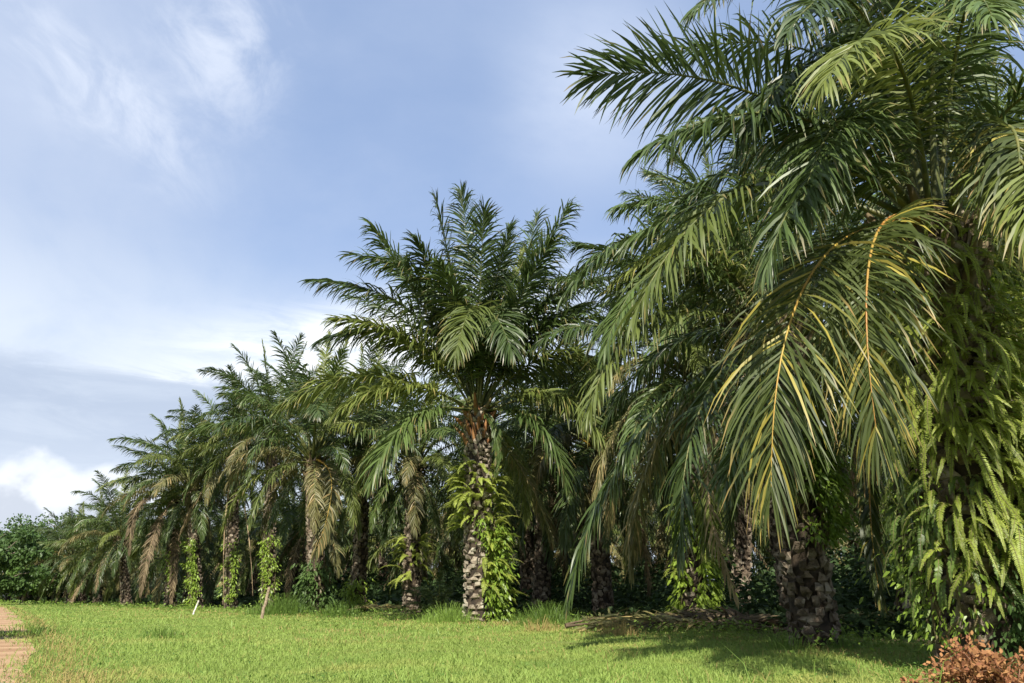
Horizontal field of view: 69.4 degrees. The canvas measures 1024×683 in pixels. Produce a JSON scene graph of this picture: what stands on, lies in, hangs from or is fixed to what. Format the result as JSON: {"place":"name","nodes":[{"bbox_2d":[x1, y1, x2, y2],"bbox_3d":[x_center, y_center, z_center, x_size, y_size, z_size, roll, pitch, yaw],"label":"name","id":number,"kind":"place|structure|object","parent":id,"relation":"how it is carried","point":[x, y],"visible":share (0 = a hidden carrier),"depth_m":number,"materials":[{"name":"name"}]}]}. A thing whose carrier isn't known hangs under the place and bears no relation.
{"place":"outdoors","nodes":[
{"label":"outdoors","id":0,"kind":"place"},
{"bbox_2d":[0,607,35,682],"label":"dirt road","id":1,"kind":"structure","parent":0,"point":[5,646],"depth_m":11.74,"materials":[{"name":"soil"}]},
{"bbox_2d":[478,503,529,613],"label":"tree fern clump","id":2,"kind":"object","parent":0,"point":[488,572],"visible":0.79,"depth_m":24.70,"materials":[{"name":"plant"}]},
{"bbox_2d":[0,601,1015,682],"bbox_3d":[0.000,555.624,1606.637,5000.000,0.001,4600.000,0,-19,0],"label":"ground","id":3,"kind":"structure","parent":0,"point":[469,642],"depth_m":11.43,"materials":[{"name":"plant"}]},
{"bbox_2d":[0,521,24,576],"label":"broadleaf tree","id":4,"kind":"object","parent":3,"relation":"on","point":[3,534],"visible":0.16,"depth_m":108.41,"materials":[{"name":"green plant"}]},
{"bbox_2d":[0,529,55,596],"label":"broadleaf tree","id":5,"kind":"object","parent":3,"relation":"on","point":[14,551],"visible":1,"depth_m":78.30,"materials":[{"name":"green plant"}]},
{"bbox_2d":[0,513,55,601],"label":"broadleaf tree","id":6,"kind":"object","parent":3,"relation":"on","point":[40,539],"visible":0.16,"depth_m":112.86,"materials":[{"name":"green plant"}]},
{"bbox_2d":[6,553,66,603],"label":"broadleaf tree","id":7,"kind":"object","parent":3,"relation":"on","point":[34,585],"visible":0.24,"depth_m":91.95,"materials":[{"name":"green plant"}]},
{"bbox_2d":[0,622,75,636],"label":"grass tuft","id":8,"kind":"object","parent":3,"relation":"on","point":[27,631],"visible":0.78,"depth_m":16.07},
{"bbox_2d":[33,512,87,595],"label":"broadleaf tree","id":9,"kind":"object","parent":3,"relation":"on","point":[46,520],"visible":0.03,"depth_m":117.52,"materials":[{"name":"green plant"}]},
{"bbox_2d":[23,501,111,603],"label":"oil palm","id":10,"kind":"object","parent":3,"relation":"on","point":[54,535],"visible":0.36,"depth_m":83.24,"materials":[{"name":"green plant"}]},
{"bbox_2d":[37,507,110,600],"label":"oil palm","id":11,"kind":"object","parent":3,"relation":"on","point":[54,592],"visible":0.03,"depth_m":99.29,"materials":[{"name":"green plant"}]},
{"bbox_2d":[39,515,119,603],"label":"oil palm","id":12,"kind":"object","parent":3,"relation":"on","point":[83,597],"visible":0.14,"depth_m":92.32,"materials":[{"name":"green plant"}]},
{"bbox_2d":[42,491,156,604],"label":"oil palm","id":13,"kind":"object","parent":3,"relation":"on","point":[97,596],"visible":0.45,"depth_m":74.92,"materials":[{"name":"green plant"}]},
{"bbox_2d":[58,466,180,605],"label":"oil palm","id":14,"kind":"object","parent":3,"relation":"on","point":[124,563],"visible":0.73,"depth_m":68.64,"materials":[{"name":"green plant"}]},
{"bbox_2d":[102,505,185,603],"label":"oil palm","id":15,"kind":"object","parent":3,"relation":"on","point":[151,587],"visible":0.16,"depth_m":83.91,"materials":[{"name":"green plant"}]},
{"bbox_2d":[108,516,202,600],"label":"oil palm","id":16,"kind":"object","parent":3,"relation":"on","point":[154,557],"visible":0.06,"depth_m":91.72,"materials":[{"name":"green plant"}]},
{"bbox_2d":[94,417,226,607],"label":"oil palm","id":17,"kind":"object","parent":3,"relation":"on","point":[171,542],"visible":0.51,"depth_m":56.47,"materials":[{"name":"green plant"}]},
{"bbox_2d":[159,546,179,594],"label":"climbing vine","id":18,"kind":"object","parent":17,"relation":"attached to","point":[166,569],"visible":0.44,"depth_m":56.81,"materials":[{"name":"green plant"}]},
{"bbox_2d":[136,625,187,639],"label":"grass tuft","id":19,"kind":"object","parent":3,"relation":"on","point":[164,635],"visible":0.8,"depth_m":14.87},
{"bbox_2d":[108,397,263,607],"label":"oil palm","id":20,"kind":"object","parent":3,"relation":"on","point":[195,530],"visible":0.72,"depth_m":54.35,"materials":[{"name":"green plant"}]},
{"bbox_2d":[179,538,201,608],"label":"climbing vine","id":21,"kind":"object","parent":20,"relation":"attached to","point":[193,570],"visible":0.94,"depth_m":52.79,"materials":[{"name":"green plant"}]},
{"bbox_2d":[117,483,259,606],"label":"oil palm","id":22,"kind":"object","parent":3,"relation":"on","point":[208,589],"visible":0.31,"depth_m":62.09,"materials":[{"name":"green plant"}]},
{"bbox_2d":[183,498,254,592],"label":"oil palm","id":23,"kind":"object","parent":3,"relation":"on","point":[211,524],"visible":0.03,"depth_m":84.58,"materials":[{"name":"green plant"}]},
{"bbox_2d":[150,364,299,608],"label":"oil palm","id":24,"kind":"object","parent":3,"relation":"on","point":[232,530],"visible":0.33,"depth_m":52.27,"materials":[{"name":"green plant"}]},
{"bbox_2d":[216,536,241,603],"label":"climbing vine","id":25,"kind":"object","parent":24,"relation":"attached to","point":[233,580],"visible":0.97,"depth_m":50.99,"materials":[{"name":"green plant"}]},
{"bbox_2d":[202,490,291,598],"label":"oil palm","id":26,"kind":"object","parent":3,"relation":"on","point":[257,570],"visible":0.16,"depth_m":70.52,"materials":[{"name":"green plant"}]},
{"bbox_2d":[206,515,287,595],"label":"oil palm","id":27,"kind":"object","parent":3,"relation":"on","point":[248,585],"visible":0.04,"depth_m":77.46,"materials":[{"name":"green plant"}]},
{"bbox_2d":[260,587,270,618],"bbox_3d":[-9.436,10.047,28.269,0.283,1.270,0.136,0,-19,0],"label":"fence post","id":28,"kind":"object","parent":3,"relation":"on","point":[265,604],"visible":0.88,"depth_m":28.23,"materials":[{"name":"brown wood"}]},
{"bbox_2d":[195,332,351,607],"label":"oil palm","id":29,"kind":"object","parent":3,"relation":"on","point":[242,443],"visible":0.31,"depth_m":49.38,"materials":[{"name":"green plant"}]},
{"bbox_2d":[256,531,282,604],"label":"climbing vine","id":30,"kind":"object","parent":29,"relation":"attached to","point":[275,566],"visible":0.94,"depth_m":47.34,"materials":[{"name":"green plant"}]},
{"bbox_2d":[244,592,317,615],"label":"grass tuft","id":31,"kind":"object","parent":3,"relation":"on","point":[285,607],"visible":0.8,"depth_m":33.60,"materials":[{"name":"plant"}]},
{"bbox_2d":[225,486,352,597],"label":"oil palm","id":32,"kind":"object","parent":3,"relation":"on","point":[297,571],"visible":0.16,"depth_m":63.47,"materials":[{"name":"green plant"}]},
{"bbox_2d":[179,329,422,613],"bbox_3d":[-10.140,5.850,36.839,11.748,14.865,11.122,0,-19,0],"label":"oil palm","id":33,"kind":"object","parent":3,"relation":"on","point":[321,501],"visible":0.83,"depth_m":35.97,"materials":[{"name":"green plant"}]},
{"bbox_2d":[287,559,337,613],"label":"climbing vine","id":34,"kind":"object","parent":33,"relation":"attached to","point":[308,577],"visible":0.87,"depth_m":34.51,"materials":[{"name":"green plant"}]},
{"bbox_2d":[238,435,381,602],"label":"oil palm","id":35,"kind":"object","parent":3,"relation":"on","point":[283,526],"visible":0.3,"depth_m":56.69,"materials":[{"name":"green plant"}]},
{"bbox_2d":[315,600,362,616],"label":"grass tuft","id":36,"kind":"object","parent":3,"relation":"on","point":[342,611],"visible":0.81,"depth_m":30.87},
{"bbox_2d":[285,497,405,582],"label":"oil palm","id":37,"kind":"object","parent":3,"relation":"on","point":[347,565],"visible":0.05,"depth_m":71.04,"materials":[{"name":"green plant"}]},
{"bbox_2d":[258,337,450,611],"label":"oil palm","id":38,"kind":"object","parent":3,"relation":"on","point":[360,548],"visible":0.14,"depth_m":41.56,"materials":[{"name":"green plant"}]},
{"bbox_2d":[330,578,375,611],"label":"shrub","id":39,"kind":"object","parent":38,"relation":"attached to","point":[350,593],"visible":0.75,"depth_m":39.93,"materials":[{"name":"green plant"}]},
{"bbox_2d":[347,601,416,613],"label":"fallen frond","id":40,"kind":"object","parent":3,"relation":"on","point":[384,606],"visible":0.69,"depth_m":34.96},
{"bbox_2d":[326,470,451,586],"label":"oil palm","id":41,"kind":"object","parent":3,"relation":"on","point":[384,558],"visible":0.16,"depth_m":63.28,"materials":[{"name":"green plant"}]},
{"bbox_2d":[345,447,464,599],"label":"oil palm","id":42,"kind":"object","parent":3,"relation":"on","point":[447,548],"visible":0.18,"depth_m":56.85,"materials":[{"name":"green plant"}]},
{"bbox_2d":[315,346,521,613],"bbox_3d":[-4.945,7.028,39.257,11.088,14.219,10.474,0,-19,0],"label":"oil palm","id":43,"kind":"object","parent":3,"relation":"on","point":[413,485],"visible":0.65,"depth_m":37.55,"materials":[{"name":"green plant"}]},
{"bbox_2d":[377,533,439,590],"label":"tree fern clump","id":44,"kind":"object","parent":43,"relation":"attached to","point":[408,573],"visible":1,"depth_m":36.94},
{"bbox_2d":[393,502,462,576],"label":"oil palm","id":45,"kind":"object","parent":3,"relation":"on","point":[447,554],"visible":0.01,"depth_m":72.35,"materials":[{"name":"green plant"}]},
{"bbox_2d":[395,568,464,614],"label":"young palm","id":46,"kind":"object","parent":3,"relation":"on","point":[448,589],"visible":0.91,"depth_m":30.94,"materials":[{"name":"plant"}]},
{"bbox_2d":[416,601,479,623],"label":"grass tuft","id":47,"kind":"object","parent":3,"relation":"on","point":[449,618],"visible":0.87,"depth_m":23.47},
{"bbox_2d":[270,180,649,621],"bbox_3d":[-1.421,1.927,28.579,13.513,16.798,10.639,0,-19,0],"label":"oil palm","id":48,"kind":"object","parent":3,"relation":"on","point":[482,333],"visible":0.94,"depth_m":26.50,"materials":[{"name":"green plant"}]},
{"bbox_2d":[438,473,473,535],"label":"tree fern clump","id":49,"kind":"object","parent":48,"relation":"attached to","point":[455,501],"visible":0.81,"depth_m":25.68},
{"bbox_2d":[443,454,516,526],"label":"tree fern clump","id":50,"kind":"object","parent":48,"relation":"attached to","point":[487,483],"visible":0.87,"depth_m":25.64,"materials":[{"name":"plant"}]},
{"bbox_2d":[467,516,524,621],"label":"climbing vine","id":51,"kind":"object","parent":48,"relation":"attached to","point":[499,605],"visible":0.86,"depth_m":24.62,"materials":[{"name":"green plant"}]},
{"bbox_2d":[384,399,553,593],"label":"oil palm","id":52,"kind":"object","parent":3,"relation":"on","point":[430,540],"visible":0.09,"depth_m":49.23,"materials":[{"name":"green plant"}]},
{"bbox_2d":[0,599,940,665],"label":"ground cover","id":53,"kind":"object","parent":3,"relation":"on","point":[751,631],"visible":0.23,"depth_m":15.83,"materials":[{"name":"green plant"}]},
{"bbox_2d":[0,534,943,638],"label":"undergrowth","id":54,"kind":"object","parent":3,"relation":"on","point":[764,595],"visible":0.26,"depth_m":33.68,"materials":[{"name":"green plant"}]},
{"bbox_2d":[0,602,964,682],"bbox_3d":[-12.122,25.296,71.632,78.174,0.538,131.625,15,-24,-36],"label":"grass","id":55,"kind":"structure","parent":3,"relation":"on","point":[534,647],"depth_m":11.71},
{"bbox_2d":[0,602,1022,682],"bbox_3d":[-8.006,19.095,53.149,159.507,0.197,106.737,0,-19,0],"label":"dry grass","id":56,"kind":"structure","parent":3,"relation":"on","point":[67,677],"depth_m":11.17,"materials":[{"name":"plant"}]},
{"bbox_2d":[426,385,619,605],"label":"oil palm","id":57,"kind":"object","parent":3,"relation":"on","point":[527,566],"visible":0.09,"depth_m":42.28,"materials":[{"name":"green plant"}]},
{"bbox_2d":[428,316,648,611],"bbox_3d":[1.441,5.712,36.900,11.495,15.136,11.240,0,-19,0],"label":"oil palm","id":58,"kind":"object","parent":3,"relation":"on","point":[541,587],"visible":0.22,"depth_m":35.17,"materials":[{"name":"green plant"}]},
{"bbox_2d":[520,614,560,631],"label":"grass tuft","id":59,"kind":"object","parent":3,"relation":"on","point":[539,627],"visible":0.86,"depth_m":18.11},
{"bbox_2d":[510,599,583,625],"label":"grass tuft","id":60,"kind":"object","parent":3,"relation":"on","point":[549,615],"visible":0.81,"depth_m":21.88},
{"bbox_2d":[484,296,682,616],"bbox_3d":[3.886,4.997,33.474,11.110,14.232,11.155,18,-26,-41],"label":"oil palm","id":61,"kind":"object","parent":3,"relation":"on","point":[601,588],"visible":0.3,"depth_m":31.47,"materials":[{"name":"green plant"}]},
{"bbox_2d":[511,455,658,599],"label":"oil palm","id":62,"kind":"object","parent":3,"relation":"on","point":[613,555],"visible":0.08,"depth_m":48.60,"materials":[{"name":"green plant"}]},
{"bbox_2d":[564,607,650,624],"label":"fallen frond","id":63,"kind":"object","parent":3,"relation":"on","point":[594,618],"visible":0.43,"depth_m":20.47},
{"bbox_2d":[593,618,647,635],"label":"grass tuft","id":64,"kind":"object","parent":3,"relation":"on","point":[621,631],"visible":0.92,"depth_m":16.24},
{"bbox_2d":[565,614,705,628],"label":"fallen frond","id":65,"kind":"object","parent":3,"relation":"on","point":[579,624],"visible":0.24,"depth_m":19.03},
{"bbox_2d":[611,473,671,593],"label":"oil palm","id":66,"kind":"object","parent":3,"relation":"on","point":[619,529],"visible":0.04,"depth_m":56.36,"materials":[{"name":"green plant"}]},
{"bbox_2d":[590,606,708,626],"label":"fallen frond","id":67,"kind":"object","parent":3,"relation":"on","point":[677,610],"visible":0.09,"depth_m":20.06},
{"bbox_2d":[580,433,759,583],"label":"oil palm","id":68,"kind":"object","parent":3,"relation":"on","point":[663,542],"visible":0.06,"depth_m":42.57,"materials":[{"name":"green plant"}]},
{"bbox_2d":[574,611,777,631],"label":"fallen frond","id":69,"kind":"object","parent":3,"relation":"on","point":[670,619],"visible":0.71,"depth_m":17.58,"materials":[{"name":"plant"}]},
{"bbox_2d":[526,204,859,611],"bbox_3d":[6.566,1.993,25.677,12.278,14.794,10.968,0,-19,0],"label":"oil palm","id":70,"kind":"object","parent":3,"relation":"on","point":[635,417],"visible":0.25,"depth_m":24.07,"materials":[{"name":"green plant"}]},
{"bbox_2d":[661,482,736,579],"bbox_3d":[5.719,5.986,23.149,2.558,3.072,1.465,-10,-21,27],"label":"tree fern clump","id":71,"kind":"object","parent":70,"relation":"attached to","point":[672,568],"visible":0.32,"depth_m":23.11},
{"bbox_2d":[664,494,738,615],"bbox_3d":[5.855,6.781,23.193,2.465,4.257,1.787,0,-19,0],"label":"climbing vine","id":72,"kind":"object","parent":70,"relation":"attached to","point":[704,569],"visible":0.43,"depth_m":22.81,"materials":[{"name":"green plant"}]},
{"bbox_2d":[629,606,778,628],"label":"fallen frond","id":73,"kind":"object","parent":3,"relation":"on","point":[732,611],"visible":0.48,"depth_m":18.69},
{"bbox_2d":[650,488,775,588],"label":"oil palm","id":74,"kind":"object","parent":3,"relation":"on","point":[729,549],"visible":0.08,"depth_m":50.46,"materials":[{"name":"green plant"}]},
{"bbox_2d":[656,605,773,624],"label":"fallen frond","id":75,"kind":"object","parent":3,"relation":"on","point":[685,608],"visible":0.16,"depth_m":21.83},
{"bbox_2d":[578,147,881,616],"bbox_3d":[7.542,0.544,23.104,10.716,15.835,10.871,0,-19,0],"label":"oil palm","id":76,"kind":"object","parent":3,"relation":"on","point":[775,548],"visible":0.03,"depth_m":22.89,"materials":[{"name":"green plant"}]},
{"bbox_2d":[673,611,787,629],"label":"fallen frond","id":77,"kind":"object","parent":3,"relation":"on","point":[775,621],"visible":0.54,"depth_m":18.26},
{"bbox_2d":[713,468,773,580],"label":"oil palm","id":78,"kind":"object","parent":3,"relation":"on","point":[758,555],"visible":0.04,"depth_m":55.58,"materials":[{"name":"brown plant"}]},
{"bbox_2d":[639,317,856,607],"bbox_3d":[10.970,5.375,36.313,11.348,15.361,11.837,0,-19,0],"label":"oil palm","id":79,"kind":"object","parent":3,"relation":"on","point":[742,544],"visible":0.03,"depth_m":34.53,"materials":[{"name":"green plant"}]},
{"bbox_2d":[762,630,814,650],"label":"grass tuft","id":80,"kind":"object","parent":3,"relation":"on","point":[786,645],"visible":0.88,"depth_m":11.91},
{"bbox_2d":[555,0,1023,672],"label":"oil palm","id":81,"kind":"object","parent":3,"relation":"on","point":[911,76],"visible":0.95,"depth_m":8.49,"materials":[{"name":"green plant"}]},
{"bbox_2d":[849,195,1023,349],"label":"tree fern clump","id":82,"kind":"object","parent":81,"relation":"attached to","point":[955,270],"visible":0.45,"depth_m":9.15,"materials":[{"name":"plant"}]},
{"bbox_2d":[850,220,1023,393],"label":"tree fern clump","id":83,"kind":"object","parent":81,"relation":"attached to","point":[1000,302],"visible":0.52,"depth_m":8.98,"materials":[{"name":"plant"}]},
{"bbox_2d":[856,314,1023,522],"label":"tree fern clump","id":84,"kind":"object","parent":81,"relation":"attached to","point":[969,435],"visible":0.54,"depth_m":8.50,"materials":[{"name":"plant"}]},
{"bbox_2d":[873,479,1007,651],"bbox_3d":[4.836,2.590,8.677,1.103,1.946,1.735,0,-19,0],"label":"climbing vine","id":85,"kind":"object","parent":81,"relation":"attached to","point":[944,625],"visible":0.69,"depth_m":8.42,"materials":[{"name":"green plant"}]},
{"bbox_2d":[868,292,1016,465],"bbox_3d":[4.949,0.476,9.006,0.888,2.200,2.140,9,-21,-24],"label":"tree fern clump","id":86,"kind":"object","parent":81,"relation":"attached to","point":[982,356],"visible":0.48,"depth_m":8.58,"materials":[{"name":"plant"}]},
{"bbox_2d":[879,473,1023,623],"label":"tree fern clump","id":87,"kind":"object","parent":81,"relation":"attached to","point":[918,557],"visible":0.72,"depth_m":8.33,"materials":[{"name":"plant"}]},
{"bbox_2d":[885,293,1023,517],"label":"tree fern clump","id":88,"kind":"object","parent":81,"relation":"attached to","point":[939,397],"visible":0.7,"depth_m":8.43,"materials":[{"name":"plant"}]},
{"bbox_2d":[902,398,1023,592],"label":"tree fern clump","id":89,"kind":"object","parent":81,"relation":"attached to","point":[931,496],"visible":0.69,"depth_m":8.06,"materials":[{"name":"plant"}]},
{"bbox_2d":[905,492,1023,622],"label":"tree fern clump","id":90,"kind":"object","parent":81,"relation":"attached to","point":[981,508],"visible":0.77,"depth_m":7.89,"materials":[{"name":"plant"}]},
{"bbox_2d":[906,243,1023,433],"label":"climbing vine","id":91,"kind":"object","parent":81,"relation":"attached to","point":[1019,386],"visible":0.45,"depth_m":9.00,"materials":[{"name":"green plant"}]},
{"bbox_2d":[925,333,1023,565],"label":"tree fern clump","id":92,"kind":"object","parent":81,"relation":"attached to","point":[999,457],"visible":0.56,"depth_m":8.11,"materials":[{"name":"plant"}]},
{"bbox_2d":[953,515,1023,674],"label":"climbing vine","id":93,"kind":"object","parent":81,"relation":"attached to","point":[1016,627],"visible":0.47,"depth_m":7.81,"materials":[{"name":"green plant"}]},
{"bbox_2d":[986,315,1023,495],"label":"tree fern clump","id":94,"kind":"object","parent":81,"relation":"attached to","point":[1008,341],"visible":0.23,"depth_m":8.55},
{"bbox_2d":[1001,437,1023,529],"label":"tree fern clump","id":95,"kind":"object","parent":81,"relation":"attached to","point":[1014,457],"visible":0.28,"depth_m":8.32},
{"bbox_2d":[556,17,1023,647],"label":"oil palm","id":96,"kind":"object","parent":3,"relation":"on","point":[808,589],"visible":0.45,"depth_m":13.27,"materials":[{"name":"green plant"}]},
{"bbox_2d":[743,420,862,529],"bbox_3d":[5.284,2.406,13.480,2.132,1.994,1.615,0,-19,0],"label":"tree fern clump","id":97,"kind":"object","parent":96,"relation":"attached to","point":[801,499],"visible":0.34,"depth_m":13.05,"materials":[{"name":"plant"}]},
{"bbox_2d":[794,431,871,550],"bbox_3d":[5.669,2.552,12.896,1.687,2.152,1.213,14,-24,-35],"label":"climbing vine","id":98,"kind":"object","parent":96,"relation":"attached to","point":[834,531],"visible":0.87,"depth_m":12.88,"materials":[{"name":"green plant"}]},
{"bbox_2d":[752,398,895,587],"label":"oil palm","id":99,"kind":"object","parent":3,"relation":"on","point":[846,532],"visible":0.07,"depth_m":41.45,"materials":[{"name":"green plant"}]},
{"bbox_2d":[773,607,900,633],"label":"fallen frond","id":100,"kind":"object","parent":3,"relation":"on","point":[841,615],"visible":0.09,"depth_m":16.25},
{"bbox_2d":[821,632,865,649],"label":"grass tuft","id":101,"kind":"object","parent":3,"relation":"on","point":[843,642],"visible":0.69,"depth_m":11.92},
{"bbox_2d":[701,110,1023,618],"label":"oil palm","id":102,"kind":"object","parent":3,"relation":"on","point":[901,595],"visible":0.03,"depth_m":18.25,"materials":[{"name":"green plant"}]},
{"bbox_2d":[847,451,943,631],"bbox_3d":[9.885,4.536,17.183,3.907,4.523,3.381,0,-19,0],"label":"climbing vine","id":103,"kind":"object","parent":102,"relation":"attached to","point":[894,575],"visible":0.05,"depth_m":17.48,"materials":[{"name":"green plant"}]},
{"bbox_2d":[750,21,1023,491],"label":"oil palm","id":104,"kind":"object","parent":3,"relation":"on","point":[864,213],"visible":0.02,"depth_m":16.97,"materials":[{"name":"green plant"}]},
{"bbox_2d":[820,335,1022,555],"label":"oil palm","id":105,"kind":"object","parent":3,"relation":"on","point":[888,520],"visible":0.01,"depth_m":31.52,"materials":[{"name":"green plant"}]},
{"bbox_2d":[899,630,1023,682],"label":"dead shrub","id":106,"kind":"object","parent":3,"relation":"on","point":[983,666],"visible":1,"depth_m":6.34,"materials":[{"name":"brown plant"}]},
{"bbox_2d":[0,0,1023,575],"label":"sky","id":107,"kind":"structure","parent":0,"point":[172,172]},
{"bbox_2d":[879,462,935,595],"bbox_3d":[9.989,4.477,17.630,2.718,3.480,2.145,0,-19,0],"label":"tree fern clump","id":108,"kind":"object","parent":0,"point":[901,573],"visible":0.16,"depth_m":17.52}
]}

